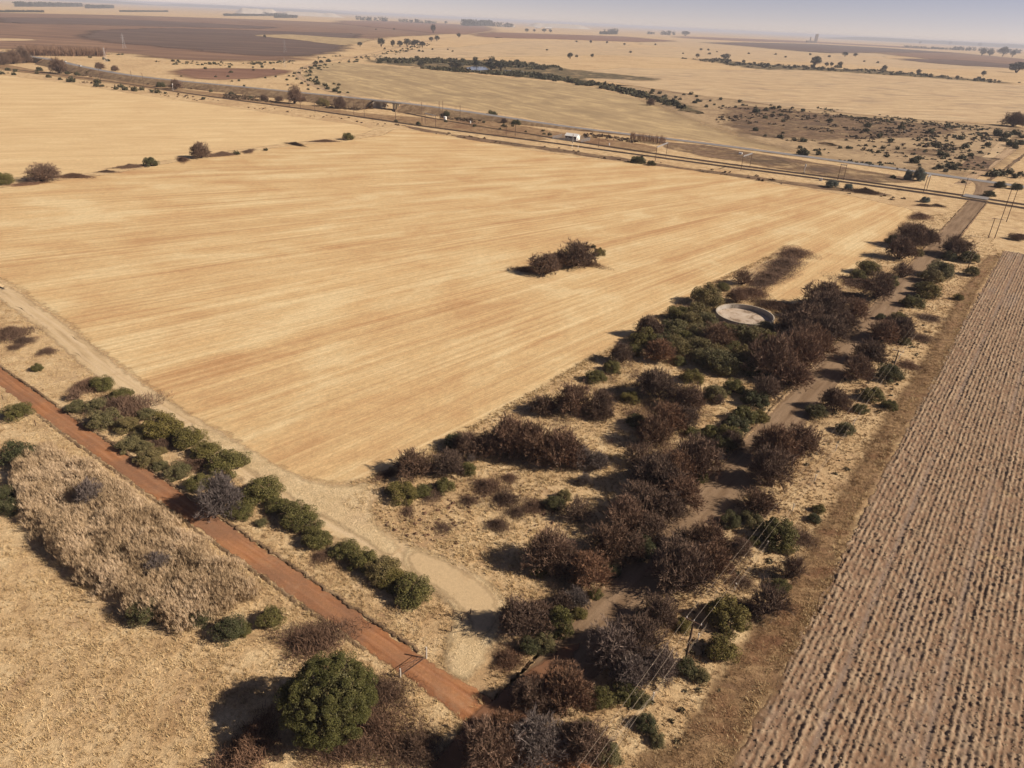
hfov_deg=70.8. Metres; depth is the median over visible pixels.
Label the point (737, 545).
thorn tree
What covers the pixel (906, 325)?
thorn tree
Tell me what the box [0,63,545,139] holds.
verge
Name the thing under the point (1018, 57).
field
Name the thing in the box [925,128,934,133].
scrub bush
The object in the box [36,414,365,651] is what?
bank
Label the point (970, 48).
distant wood
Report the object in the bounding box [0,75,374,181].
field
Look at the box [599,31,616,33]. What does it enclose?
distant wood
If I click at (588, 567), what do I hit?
thorn tree
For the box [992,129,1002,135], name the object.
scrub bush
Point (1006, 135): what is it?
scrub bush
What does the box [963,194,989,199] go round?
road
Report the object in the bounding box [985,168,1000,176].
scrub bush
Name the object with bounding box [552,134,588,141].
palisade fence
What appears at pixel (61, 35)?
ploughed land
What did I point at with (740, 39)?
ploughed land
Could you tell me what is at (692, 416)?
thorn tree
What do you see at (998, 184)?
bush
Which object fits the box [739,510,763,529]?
bush
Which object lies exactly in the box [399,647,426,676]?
farm gate
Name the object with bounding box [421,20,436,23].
distant wood
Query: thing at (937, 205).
thicket
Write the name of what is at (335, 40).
field
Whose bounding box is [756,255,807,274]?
thicket
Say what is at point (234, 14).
distant wood
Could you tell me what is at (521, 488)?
dry grass
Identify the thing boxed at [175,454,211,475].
thicket
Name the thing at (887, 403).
bush
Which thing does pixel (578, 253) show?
thorn tree
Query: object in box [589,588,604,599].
bush
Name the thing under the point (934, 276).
bush
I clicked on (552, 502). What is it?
bush
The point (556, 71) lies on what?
veld
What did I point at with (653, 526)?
thorn tree
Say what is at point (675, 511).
thorn tree
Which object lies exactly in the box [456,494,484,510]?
thicket
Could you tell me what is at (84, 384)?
thicket
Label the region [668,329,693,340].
bush
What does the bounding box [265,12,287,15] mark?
distant wood
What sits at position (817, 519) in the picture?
bush
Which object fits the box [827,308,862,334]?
thorn tree
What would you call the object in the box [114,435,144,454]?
bush
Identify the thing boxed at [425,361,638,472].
undergrowth
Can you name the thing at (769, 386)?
thorn tree
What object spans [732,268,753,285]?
thorn shrub
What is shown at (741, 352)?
bush
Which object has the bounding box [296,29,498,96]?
path
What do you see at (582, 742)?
thorn tree
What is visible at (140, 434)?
bush
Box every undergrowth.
[80,391,370,588]
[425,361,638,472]
[535,301,818,608]
[640,344,900,683]
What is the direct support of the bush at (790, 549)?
on the verge at (733, 698)
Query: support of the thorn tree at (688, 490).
on the ground at (248, 656)
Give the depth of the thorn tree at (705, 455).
132.93 m
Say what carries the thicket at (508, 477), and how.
on the ground at (248, 656)
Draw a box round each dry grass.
[0,299,465,667]
[343,210,957,706]
[350,256,771,486]
[524,231,996,767]
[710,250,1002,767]
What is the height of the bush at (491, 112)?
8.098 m
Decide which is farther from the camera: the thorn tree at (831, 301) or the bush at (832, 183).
the bush at (832, 183)
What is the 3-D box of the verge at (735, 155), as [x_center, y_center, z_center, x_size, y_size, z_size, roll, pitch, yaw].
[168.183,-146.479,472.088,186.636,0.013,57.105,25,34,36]
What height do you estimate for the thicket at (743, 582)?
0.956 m
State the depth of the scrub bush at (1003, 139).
619.30 m
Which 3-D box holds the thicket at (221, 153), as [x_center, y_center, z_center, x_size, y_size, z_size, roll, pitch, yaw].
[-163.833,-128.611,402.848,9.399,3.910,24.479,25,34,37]
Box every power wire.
[590,626,689,766]
[603,626,699,765]
[688,351,892,614]
[694,357,893,619]
[705,356,899,618]
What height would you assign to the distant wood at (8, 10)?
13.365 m
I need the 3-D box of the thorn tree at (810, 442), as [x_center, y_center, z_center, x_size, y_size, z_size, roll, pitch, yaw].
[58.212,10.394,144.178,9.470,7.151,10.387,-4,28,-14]
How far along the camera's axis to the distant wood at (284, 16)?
6660.50 m
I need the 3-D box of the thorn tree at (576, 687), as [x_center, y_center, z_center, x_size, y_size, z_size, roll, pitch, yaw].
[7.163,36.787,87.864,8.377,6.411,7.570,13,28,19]
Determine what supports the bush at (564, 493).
on the ground at (248, 656)
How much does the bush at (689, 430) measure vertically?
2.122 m
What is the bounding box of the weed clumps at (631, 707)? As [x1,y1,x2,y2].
[616,258,958,748]
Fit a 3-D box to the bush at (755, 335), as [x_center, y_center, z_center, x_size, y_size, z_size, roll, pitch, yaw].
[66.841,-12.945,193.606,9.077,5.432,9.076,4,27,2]
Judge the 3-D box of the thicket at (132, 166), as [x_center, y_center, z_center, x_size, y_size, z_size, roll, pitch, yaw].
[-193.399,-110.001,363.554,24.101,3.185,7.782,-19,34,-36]
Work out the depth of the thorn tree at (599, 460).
134.82 m
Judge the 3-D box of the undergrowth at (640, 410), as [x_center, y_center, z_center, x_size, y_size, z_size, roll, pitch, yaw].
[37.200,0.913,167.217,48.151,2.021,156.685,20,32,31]
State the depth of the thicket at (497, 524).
119.00 m
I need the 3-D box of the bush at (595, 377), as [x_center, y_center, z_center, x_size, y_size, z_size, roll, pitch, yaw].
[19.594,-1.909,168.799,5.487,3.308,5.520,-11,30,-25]
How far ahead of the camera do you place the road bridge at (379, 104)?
635.15 m
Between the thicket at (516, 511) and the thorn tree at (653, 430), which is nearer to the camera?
the thicket at (516, 511)
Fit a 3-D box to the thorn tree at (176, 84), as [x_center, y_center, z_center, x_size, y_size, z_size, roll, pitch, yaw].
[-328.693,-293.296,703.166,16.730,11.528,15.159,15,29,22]
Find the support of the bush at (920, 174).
on the verge at (735, 155)
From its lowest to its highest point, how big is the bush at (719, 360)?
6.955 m
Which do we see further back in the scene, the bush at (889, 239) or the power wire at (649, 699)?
the bush at (889, 239)
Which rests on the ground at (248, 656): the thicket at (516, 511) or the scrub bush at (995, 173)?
the thicket at (516, 511)
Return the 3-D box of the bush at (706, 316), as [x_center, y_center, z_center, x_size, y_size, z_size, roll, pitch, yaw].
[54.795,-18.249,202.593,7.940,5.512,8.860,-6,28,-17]
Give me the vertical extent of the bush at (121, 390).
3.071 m
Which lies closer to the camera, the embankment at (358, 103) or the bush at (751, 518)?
the bush at (751, 518)
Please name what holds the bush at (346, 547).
on the ground at (248, 656)
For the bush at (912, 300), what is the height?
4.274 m
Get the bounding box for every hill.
[51,0,165,5]
[155,4,358,14]
[235,8,276,13]
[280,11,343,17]
[526,23,588,28]
[829,37,1023,47]
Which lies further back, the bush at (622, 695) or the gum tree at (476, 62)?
the gum tree at (476, 62)
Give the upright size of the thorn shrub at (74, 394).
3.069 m
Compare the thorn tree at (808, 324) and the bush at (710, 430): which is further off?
the thorn tree at (808, 324)
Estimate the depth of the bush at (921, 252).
279.62 m
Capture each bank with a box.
[0,365,418,652]
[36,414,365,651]
[424,198,970,767]
[903,202,987,306]
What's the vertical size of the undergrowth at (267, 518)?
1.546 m
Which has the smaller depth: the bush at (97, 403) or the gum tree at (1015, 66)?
the bush at (97, 403)
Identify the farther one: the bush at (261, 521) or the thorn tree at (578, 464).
the thorn tree at (578, 464)
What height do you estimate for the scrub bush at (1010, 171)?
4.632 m
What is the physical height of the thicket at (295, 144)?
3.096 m
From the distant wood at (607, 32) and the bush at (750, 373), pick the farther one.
the distant wood at (607, 32)
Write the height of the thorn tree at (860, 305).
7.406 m
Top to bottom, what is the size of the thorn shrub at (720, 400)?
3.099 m
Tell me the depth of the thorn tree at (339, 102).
620.23 m
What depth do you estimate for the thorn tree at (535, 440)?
135.44 m
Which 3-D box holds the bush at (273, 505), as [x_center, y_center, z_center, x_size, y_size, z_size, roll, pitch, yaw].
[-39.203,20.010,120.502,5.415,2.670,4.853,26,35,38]
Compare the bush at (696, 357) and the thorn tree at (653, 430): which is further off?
the bush at (696, 357)
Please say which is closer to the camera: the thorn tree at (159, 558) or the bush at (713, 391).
the thorn tree at (159, 558)
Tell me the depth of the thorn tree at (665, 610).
99.99 m
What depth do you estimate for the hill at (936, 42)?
19731.21 m
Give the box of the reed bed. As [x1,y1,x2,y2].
[8,440,261,636]
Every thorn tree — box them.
[0,48,23,63]
[0,53,11,64]
[13,44,33,62]
[21,161,61,181]
[47,57,67,72]
[71,475,110,510]
[95,62,106,68]
[110,65,119,70]
[139,550,173,577]
[168,79,182,88]
[189,141,213,157]
[193,469,245,522]
[259,94,268,99]
[274,96,283,100]
[284,82,301,103]
[331,96,346,108]
[391,446,436,482]
[429,446,465,478]
[448,430,482,455]
[452,712,524,767]
[465,428,503,458]
[466,454,476,461]
[486,409,535,460]
[488,706,526,752]
[495,593,549,645]
[497,701,570,767]
[506,674,555,717]
[513,419,553,466]
[516,519,581,579]
[522,598,560,638]
[524,250,562,278]
[524,393,556,418]
[536,424,587,470]
[538,656,599,717]
[546,248,571,266]
[551,588,578,612]
[553,378,592,418]
[556,547,583,581]
[557,238,598,268]
[557,716,615,767]
[563,548,618,596]
[565,443,592,470]
[565,584,590,609]
[575,472,592,486]
[576,519,634,566]
[583,613,649,679]
[584,448,610,472]
[586,386,617,417]
[587,401,615,424]
[601,492,651,536]
[607,341,634,362]
[607,607,670,678]
[607,647,656,698]
[613,478,673,519]
[613,531,647,568]
[623,448,690,491]
[627,364,683,403]
[630,507,670,547]
[634,313,666,335]
[635,411,676,448]
[640,338,679,364]
[641,590,683,632]
[642,642,679,688]
[643,531,717,605]
[644,398,689,433]
[646,97,654,105]
[647,488,689,528]
[656,468,708,514]
[660,448,699,482]
[660,524,707,548]
[667,382,707,414]
[671,431,730,484]
[674,513,732,556]
[678,404,702,433]
[682,535,739,592]
[694,320,739,347]
[719,429,745,450]
[724,287,747,303]
[724,534,753,568]
[734,484,781,518]
[741,326,799,383]
[742,441,800,494]
[745,421,807,467]
[748,374,782,402]
[770,355,815,390]
[771,309,805,333]
[784,299,829,327]
[785,318,827,339]
[785,325,828,372]
[788,420,832,459]
[792,321,840,358]
[793,278,843,303]
[799,286,853,315]
[804,313,852,348]
[817,386,853,416]
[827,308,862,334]
[838,351,876,383]
[844,296,871,320]
[849,337,892,365]
[858,267,896,301]
[860,317,902,345]
[885,235,918,258]
[885,313,917,344]
[892,221,930,248]
[924,227,942,245]
[938,233,978,257]
[997,112,1023,126]
[1006,232,1023,240]
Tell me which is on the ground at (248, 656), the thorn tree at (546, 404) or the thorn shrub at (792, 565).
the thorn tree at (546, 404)
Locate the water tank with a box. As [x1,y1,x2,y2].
[715,304,774,325]
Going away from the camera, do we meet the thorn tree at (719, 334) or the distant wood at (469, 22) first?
the thorn tree at (719, 334)
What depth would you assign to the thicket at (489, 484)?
128.72 m
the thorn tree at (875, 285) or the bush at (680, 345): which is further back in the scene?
the thorn tree at (875, 285)
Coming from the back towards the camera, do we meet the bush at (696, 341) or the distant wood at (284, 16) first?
the distant wood at (284, 16)
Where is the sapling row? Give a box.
[630,131,666,144]
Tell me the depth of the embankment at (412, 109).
593.90 m
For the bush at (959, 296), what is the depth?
233.96 m
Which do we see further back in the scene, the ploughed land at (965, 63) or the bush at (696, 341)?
the ploughed land at (965, 63)
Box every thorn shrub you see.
[66,388,84,402]
[558,494,593,523]
[621,441,655,464]
[712,394,724,404]
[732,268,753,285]
[749,572,799,624]
[772,552,810,584]
[891,260,916,278]
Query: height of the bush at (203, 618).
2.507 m
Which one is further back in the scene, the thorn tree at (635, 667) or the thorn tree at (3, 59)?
the thorn tree at (3, 59)
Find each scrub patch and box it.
[106,53,340,65]
[297,43,429,91]
[681,57,1020,82]
[716,104,991,153]
[812,106,1012,173]
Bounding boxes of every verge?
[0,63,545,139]
[402,125,888,194]
[441,117,656,151]
[642,255,1000,767]
[662,142,915,182]
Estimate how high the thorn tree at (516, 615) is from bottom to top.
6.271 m
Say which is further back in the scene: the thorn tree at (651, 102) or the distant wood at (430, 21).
the distant wood at (430, 21)
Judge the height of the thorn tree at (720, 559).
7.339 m
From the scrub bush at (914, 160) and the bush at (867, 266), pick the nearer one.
the bush at (867, 266)
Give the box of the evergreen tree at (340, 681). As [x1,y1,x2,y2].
[273,650,378,753]
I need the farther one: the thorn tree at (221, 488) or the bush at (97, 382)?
the bush at (97, 382)
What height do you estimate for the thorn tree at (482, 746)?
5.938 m
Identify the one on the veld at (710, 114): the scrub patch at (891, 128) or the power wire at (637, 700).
the scrub patch at (891, 128)
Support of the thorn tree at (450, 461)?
on the ground at (248, 656)
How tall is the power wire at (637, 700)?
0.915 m
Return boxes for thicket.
[0,324,47,346]
[5,344,25,350]
[7,181,53,186]
[13,336,38,347]
[34,346,60,356]
[55,172,94,178]
[60,376,111,394]
[79,389,174,432]
[93,170,120,172]
[105,163,143,168]
[149,435,173,452]
[175,156,190,162]
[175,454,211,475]
[197,698,287,767]
[204,151,235,156]
[241,148,254,153]
[262,614,374,670]
[281,142,305,147]
[288,715,401,767]
[304,139,341,141]
[309,547,335,567]
[321,698,422,767]
[364,669,429,721]
[370,467,399,483]
[372,704,457,767]
[397,502,414,521]
[420,482,456,506]
[431,518,458,538]
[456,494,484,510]
[463,473,510,504]
[478,513,512,537]
[485,485,529,511]
[486,642,536,676]
[495,471,519,486]
[498,505,530,522]
[506,265,540,275]
[518,495,553,517]
[566,254,614,270]
[657,578,703,599]
[719,568,757,595]
[723,285,772,300]
[735,597,770,632]
[743,274,782,289]
[745,269,799,287]
[746,297,789,312]
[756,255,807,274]
[758,263,801,277]
[771,243,820,258]
[777,300,801,313]
[780,522,821,555]
[824,273,899,293]
[840,186,885,194]
[840,290,873,306]
[884,231,900,242]
[895,220,928,231]
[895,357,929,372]
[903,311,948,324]
[906,332,941,345]
[907,211,934,221]
[916,204,937,207]
[930,203,946,207]
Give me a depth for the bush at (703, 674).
92.58 m
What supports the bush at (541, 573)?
on the ground at (248, 656)
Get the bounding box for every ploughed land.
[0,13,444,60]
[0,18,274,28]
[75,28,359,55]
[174,68,289,78]
[337,20,495,34]
[478,32,670,41]
[679,36,949,49]
[703,42,943,52]
[880,52,1023,63]
[904,59,1011,67]
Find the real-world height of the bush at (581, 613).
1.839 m
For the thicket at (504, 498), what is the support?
on the ground at (248, 656)
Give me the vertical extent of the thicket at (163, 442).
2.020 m
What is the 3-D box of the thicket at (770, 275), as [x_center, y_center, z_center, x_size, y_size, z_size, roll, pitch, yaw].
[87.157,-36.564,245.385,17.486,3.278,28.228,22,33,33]
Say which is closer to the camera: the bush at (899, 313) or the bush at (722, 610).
the bush at (722, 610)
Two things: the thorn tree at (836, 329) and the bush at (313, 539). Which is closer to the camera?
the bush at (313, 539)
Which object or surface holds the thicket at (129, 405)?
on the ground at (248, 656)
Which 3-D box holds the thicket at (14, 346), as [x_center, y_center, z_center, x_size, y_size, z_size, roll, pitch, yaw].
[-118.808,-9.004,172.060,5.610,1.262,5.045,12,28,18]
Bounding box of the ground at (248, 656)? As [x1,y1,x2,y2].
[0,0,1023,767]
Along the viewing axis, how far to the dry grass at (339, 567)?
109.09 m
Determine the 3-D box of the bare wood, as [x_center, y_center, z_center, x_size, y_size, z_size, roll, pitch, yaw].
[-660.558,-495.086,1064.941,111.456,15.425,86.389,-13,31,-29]
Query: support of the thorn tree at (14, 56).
on the verge at (443, 124)
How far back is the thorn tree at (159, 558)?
104.77 m
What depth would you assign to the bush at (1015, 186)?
416.85 m
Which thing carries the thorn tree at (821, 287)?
on the ground at (248, 656)
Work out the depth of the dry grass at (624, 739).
123.51 m
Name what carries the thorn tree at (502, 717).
on the ground at (248, 656)
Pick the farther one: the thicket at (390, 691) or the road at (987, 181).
the road at (987, 181)
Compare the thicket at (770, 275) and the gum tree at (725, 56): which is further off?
the gum tree at (725, 56)
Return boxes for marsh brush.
[375,56,686,108]
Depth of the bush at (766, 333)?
190.56 m
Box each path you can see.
[0,283,478,575]
[192,424,399,554]
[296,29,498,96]
[403,548,505,678]
[409,551,497,638]
[955,138,1023,184]
[962,132,1012,171]
[987,154,1023,180]
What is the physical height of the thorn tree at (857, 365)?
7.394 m
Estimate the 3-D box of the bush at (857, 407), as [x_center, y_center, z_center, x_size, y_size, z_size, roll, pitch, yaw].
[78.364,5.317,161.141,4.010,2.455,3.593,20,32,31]
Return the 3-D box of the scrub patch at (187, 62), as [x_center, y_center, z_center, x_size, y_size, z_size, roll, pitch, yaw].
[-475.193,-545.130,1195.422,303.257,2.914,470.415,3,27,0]
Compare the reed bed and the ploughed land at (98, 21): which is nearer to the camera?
the reed bed
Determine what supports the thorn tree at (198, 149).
on the ground at (248, 656)
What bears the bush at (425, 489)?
on the ground at (248, 656)
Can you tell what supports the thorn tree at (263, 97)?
on the verge at (443, 124)
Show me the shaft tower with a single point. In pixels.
(816, 38)
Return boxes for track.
[0,67,1023,208]
[0,368,613,767]
[405,113,1023,204]
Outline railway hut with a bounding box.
[565,133,579,140]
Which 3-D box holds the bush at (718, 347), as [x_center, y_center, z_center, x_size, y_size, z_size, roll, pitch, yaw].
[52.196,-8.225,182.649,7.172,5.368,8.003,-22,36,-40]
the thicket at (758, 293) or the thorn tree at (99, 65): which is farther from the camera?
the thorn tree at (99, 65)
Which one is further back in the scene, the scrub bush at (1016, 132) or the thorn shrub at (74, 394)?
the scrub bush at (1016, 132)
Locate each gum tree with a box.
[377,37,384,46]
[404,38,411,46]
[448,60,464,68]
[474,59,479,67]
[486,61,495,69]
[495,60,506,70]
[720,53,730,58]
[810,56,821,64]
[980,48,986,55]
[999,47,1008,55]
[1008,61,1023,72]
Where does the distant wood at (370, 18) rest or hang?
on the ground at (248, 656)
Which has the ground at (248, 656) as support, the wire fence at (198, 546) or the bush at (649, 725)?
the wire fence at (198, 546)
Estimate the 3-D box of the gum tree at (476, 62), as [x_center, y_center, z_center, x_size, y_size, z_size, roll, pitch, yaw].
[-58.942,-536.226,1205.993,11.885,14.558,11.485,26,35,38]
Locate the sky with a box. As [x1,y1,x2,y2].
[107,0,1023,44]
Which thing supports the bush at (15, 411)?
on the ground at (248, 656)
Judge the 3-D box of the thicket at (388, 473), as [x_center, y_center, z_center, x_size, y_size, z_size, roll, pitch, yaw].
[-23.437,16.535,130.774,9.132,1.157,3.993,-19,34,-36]
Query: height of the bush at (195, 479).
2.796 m
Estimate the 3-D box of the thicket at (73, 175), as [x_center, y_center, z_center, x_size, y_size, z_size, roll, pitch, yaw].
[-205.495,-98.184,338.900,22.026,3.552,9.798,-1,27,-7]
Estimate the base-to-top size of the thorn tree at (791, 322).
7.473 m
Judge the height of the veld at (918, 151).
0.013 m
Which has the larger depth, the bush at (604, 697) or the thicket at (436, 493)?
the thicket at (436, 493)
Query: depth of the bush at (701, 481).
133.41 m
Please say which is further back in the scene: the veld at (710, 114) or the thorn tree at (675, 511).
the veld at (710, 114)
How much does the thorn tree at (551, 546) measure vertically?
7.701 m
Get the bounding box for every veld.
[369,60,702,112]
[619,85,1020,174]
[705,60,1010,83]
[724,106,956,139]
[818,142,839,145]
[908,148,944,155]
[958,156,1000,170]
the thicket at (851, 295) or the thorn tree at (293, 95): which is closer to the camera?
the thicket at (851, 295)
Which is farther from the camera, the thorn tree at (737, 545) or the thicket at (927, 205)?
the thicket at (927, 205)
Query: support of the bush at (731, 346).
on the ground at (248, 656)
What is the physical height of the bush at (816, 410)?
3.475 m
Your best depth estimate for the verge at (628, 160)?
453.99 m
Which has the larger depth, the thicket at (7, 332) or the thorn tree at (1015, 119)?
the thorn tree at (1015, 119)
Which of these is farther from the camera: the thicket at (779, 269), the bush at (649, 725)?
the thicket at (779, 269)
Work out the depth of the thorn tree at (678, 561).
106.01 m
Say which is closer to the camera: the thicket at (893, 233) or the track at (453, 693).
the track at (453, 693)
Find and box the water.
[467,66,487,70]
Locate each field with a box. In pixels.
[0,38,34,40]
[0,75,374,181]
[0,129,912,483]
[256,34,369,44]
[301,62,789,151]
[373,41,628,58]
[572,68,1023,122]
[595,47,1020,68]
[637,40,893,57]
[734,251,1023,767]
[894,50,1023,58]
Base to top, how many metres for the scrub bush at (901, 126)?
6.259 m
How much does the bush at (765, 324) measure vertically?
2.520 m
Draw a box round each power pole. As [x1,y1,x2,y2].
[685,617,701,657]
[988,218,1003,237]
[1001,189,1018,221]
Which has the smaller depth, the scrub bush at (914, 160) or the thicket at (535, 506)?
the thicket at (535, 506)
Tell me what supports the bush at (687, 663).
on the ground at (248, 656)
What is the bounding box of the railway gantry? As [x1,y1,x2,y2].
[655,142,667,160]
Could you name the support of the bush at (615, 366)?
on the ground at (248, 656)
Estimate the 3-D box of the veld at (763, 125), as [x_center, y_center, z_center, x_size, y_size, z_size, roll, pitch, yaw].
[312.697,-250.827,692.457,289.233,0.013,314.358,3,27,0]
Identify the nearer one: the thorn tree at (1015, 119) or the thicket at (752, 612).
the thicket at (752, 612)
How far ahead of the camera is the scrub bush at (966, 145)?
570.83 m
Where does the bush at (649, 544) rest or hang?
on the ground at (248, 656)
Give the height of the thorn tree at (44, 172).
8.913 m
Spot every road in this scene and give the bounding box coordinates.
[0,52,1023,187]
[432,643,579,767]
[500,181,996,767]
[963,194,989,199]
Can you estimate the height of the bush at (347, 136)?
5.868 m
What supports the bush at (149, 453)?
on the ground at (248, 656)
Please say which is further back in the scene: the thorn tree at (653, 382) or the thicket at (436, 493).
the thorn tree at (653, 382)
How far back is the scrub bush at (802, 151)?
499.33 m
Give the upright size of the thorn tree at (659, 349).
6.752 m
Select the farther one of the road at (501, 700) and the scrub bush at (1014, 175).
the scrub bush at (1014, 175)
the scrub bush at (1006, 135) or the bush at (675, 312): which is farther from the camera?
the scrub bush at (1006, 135)
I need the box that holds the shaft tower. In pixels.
[806,34,818,42]
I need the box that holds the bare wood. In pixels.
[23,43,106,56]
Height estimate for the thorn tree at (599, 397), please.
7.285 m
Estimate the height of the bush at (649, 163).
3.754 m
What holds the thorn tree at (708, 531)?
on the ground at (248, 656)
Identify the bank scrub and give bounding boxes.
[4,72,905,199]
[61,70,637,142]
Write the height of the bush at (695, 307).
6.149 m
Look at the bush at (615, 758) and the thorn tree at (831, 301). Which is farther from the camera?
the thorn tree at (831, 301)
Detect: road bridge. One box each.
[34,57,45,62]
[373,99,408,109]
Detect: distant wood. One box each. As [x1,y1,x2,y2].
[0,9,43,11]
[12,1,83,6]
[84,4,113,7]
[119,10,167,11]
[223,13,270,15]
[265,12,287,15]
[274,14,297,17]
[355,16,387,20]
[398,19,419,22]
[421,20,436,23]
[461,19,492,25]
[491,22,513,26]
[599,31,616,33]
[660,31,674,34]
[905,45,957,49]
[951,46,1021,53]
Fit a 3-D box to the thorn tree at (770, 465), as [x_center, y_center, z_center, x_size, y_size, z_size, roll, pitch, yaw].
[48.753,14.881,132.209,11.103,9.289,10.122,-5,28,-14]
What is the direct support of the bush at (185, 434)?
on the ground at (248, 656)
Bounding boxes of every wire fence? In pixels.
[1,395,398,692]
[596,337,912,757]
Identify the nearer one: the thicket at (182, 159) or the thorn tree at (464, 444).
the thorn tree at (464, 444)
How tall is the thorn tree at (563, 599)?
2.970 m
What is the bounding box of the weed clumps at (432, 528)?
[356,481,567,555]
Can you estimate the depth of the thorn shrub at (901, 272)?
252.06 m
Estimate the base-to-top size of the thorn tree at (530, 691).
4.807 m
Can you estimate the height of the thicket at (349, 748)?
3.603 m
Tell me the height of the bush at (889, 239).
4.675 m
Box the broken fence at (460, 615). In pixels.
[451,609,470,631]
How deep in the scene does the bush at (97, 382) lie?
154.86 m
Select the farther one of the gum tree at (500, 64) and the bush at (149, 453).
the gum tree at (500, 64)
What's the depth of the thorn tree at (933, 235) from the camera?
293.18 m
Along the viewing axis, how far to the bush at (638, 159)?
441.12 m
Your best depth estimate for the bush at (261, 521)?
116.75 m
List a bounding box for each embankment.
[35,59,387,108]
[396,104,1023,188]
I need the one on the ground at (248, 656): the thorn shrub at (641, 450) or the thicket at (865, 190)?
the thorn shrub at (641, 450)
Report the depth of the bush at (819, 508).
126.56 m
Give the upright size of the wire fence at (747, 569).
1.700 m
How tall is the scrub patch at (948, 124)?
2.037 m
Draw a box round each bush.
[0,172,15,185]
[0,401,36,422]
[0,438,37,465]
[0,484,14,500]
[0,494,23,517]
[30,363,43,372]
[63,398,87,412]
[66,76,74,81]
[79,397,108,411]
[83,406,123,430]
[87,374,115,391]
[93,79,100,83]
[108,387,134,399]
[112,417,140,434]
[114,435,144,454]
[122,595,162,626]
[130,427,148,440]
[132,448,162,468]
[133,440,154,452]
[136,407,158,419]
[140,409,185,440]
[142,157,159,166]
[150,446,168,455]
[150,460,169,472]
[156,82,165,86]
[163,460,193,481]
[171,426,208,450]
[183,472,212,493]
[185,605,213,629]
[189,441,221,459]
[203,444,252,478]
[207,612,247,646]
[224,499,255,521]
[236,622,251,637]
[240,474,285,505]
[254,517,268,527]
[254,604,286,630]
[265,495,290,514]
[278,499,316,529]
[291,511,325,534]
[300,526,333,550]
[315,97,329,105]
[327,538,359,562]
[341,132,354,139]
[346,546,378,573]
[362,554,401,587]
[377,568,412,593]
[384,480,417,506]
[392,571,434,612]
[415,483,433,497]
[432,477,455,495]
[444,433,462,448]
[459,461,475,476]
[487,110,497,114]
[511,119,520,124]
[518,635,540,656]
[530,565,547,578]
[534,631,556,655]
[542,495,566,510]
[545,604,574,639]
[557,488,572,502]
[568,716,595,734]
[571,606,587,619]
[585,370,606,384]
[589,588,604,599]
[591,685,616,709]
[593,247,605,256]
[593,737,624,767]
[602,360,621,374]
[605,565,621,577]
[612,679,639,706]
[619,390,639,405]
[625,412,644,427]
[627,344,642,357]
[628,326,656,346]
[630,156,645,163]
[632,690,651,710]
[634,711,658,733]
[635,534,655,561]
[645,331,673,348]
[647,160,656,165]
[649,730,665,748]
[657,318,687,334]
[664,305,688,321]
[667,333,692,355]
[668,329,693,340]
[671,354,686,365]
[674,617,691,635]
[675,655,699,680]
[677,311,703,328]
[679,368,704,384]
[683,426,701,437]
[686,301,714,316]
[686,335,712,355]
[687,323,706,337]
[689,281,727,307]
[690,311,719,327]
[690,347,712,365]
[690,667,710,685]
[696,473,708,483]
[699,346,742,375]
[700,424,718,438]
[703,384,727,400]
[703,591,751,638]
[705,633,743,663]
[707,340,732,357]
[714,281,730,290]
[714,435,736,452]
[715,423,742,439]
[718,509,741,529]
[720,322,736,337]
[721,413,750,434]
[722,377,747,394]
[724,341,740,350]
[730,405,759,425]
[731,323,758,344]
[732,342,757,365]
[739,356,764,377]
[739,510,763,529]
[740,389,770,410]
[744,326,773,343]
[746,536,761,546]
[754,409,770,423]
[756,320,777,330]
[758,331,785,347]
[759,515,799,552]
[771,578,792,593]
[780,545,795,555]
[796,147,809,155]
[804,404,828,419]
[806,513,821,524]
[811,504,825,514]
[825,180,839,187]
[835,421,856,435]
[843,184,852,188]
[850,269,868,278]
[852,403,870,413]
[855,259,881,274]
[859,386,886,402]
[874,362,906,383]
[875,313,885,319]
[880,399,898,411]
[884,234,896,245]
[889,276,900,286]
[890,311,905,318]
[897,337,912,345]
[898,123,905,128]
[899,294,926,309]
[903,170,912,179]
[909,156,919,163]
[911,280,924,288]
[913,165,926,181]
[913,248,924,256]
[916,268,944,283]
[916,281,942,299]
[920,196,930,202]
[922,258,955,279]
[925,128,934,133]
[935,162,945,168]
[940,250,957,261]
[947,164,958,169]
[951,293,964,300]
[958,251,980,262]
[961,143,969,147]
[962,266,979,275]
[983,190,996,196]
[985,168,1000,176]
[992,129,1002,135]
[994,181,1006,187]
[998,137,1007,141]
[998,169,1007,176]
[999,131,1009,137]
[1003,167,1014,174]
[1008,139,1019,146]
[1009,183,1022,189]
[1011,173,1020,177]
[1012,129,1023,134]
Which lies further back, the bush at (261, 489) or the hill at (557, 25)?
the hill at (557, 25)
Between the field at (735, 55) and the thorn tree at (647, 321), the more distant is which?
the field at (735, 55)
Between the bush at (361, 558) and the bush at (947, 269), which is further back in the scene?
the bush at (947, 269)
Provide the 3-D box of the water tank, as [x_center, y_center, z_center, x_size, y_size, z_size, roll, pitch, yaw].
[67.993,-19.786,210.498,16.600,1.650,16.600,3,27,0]

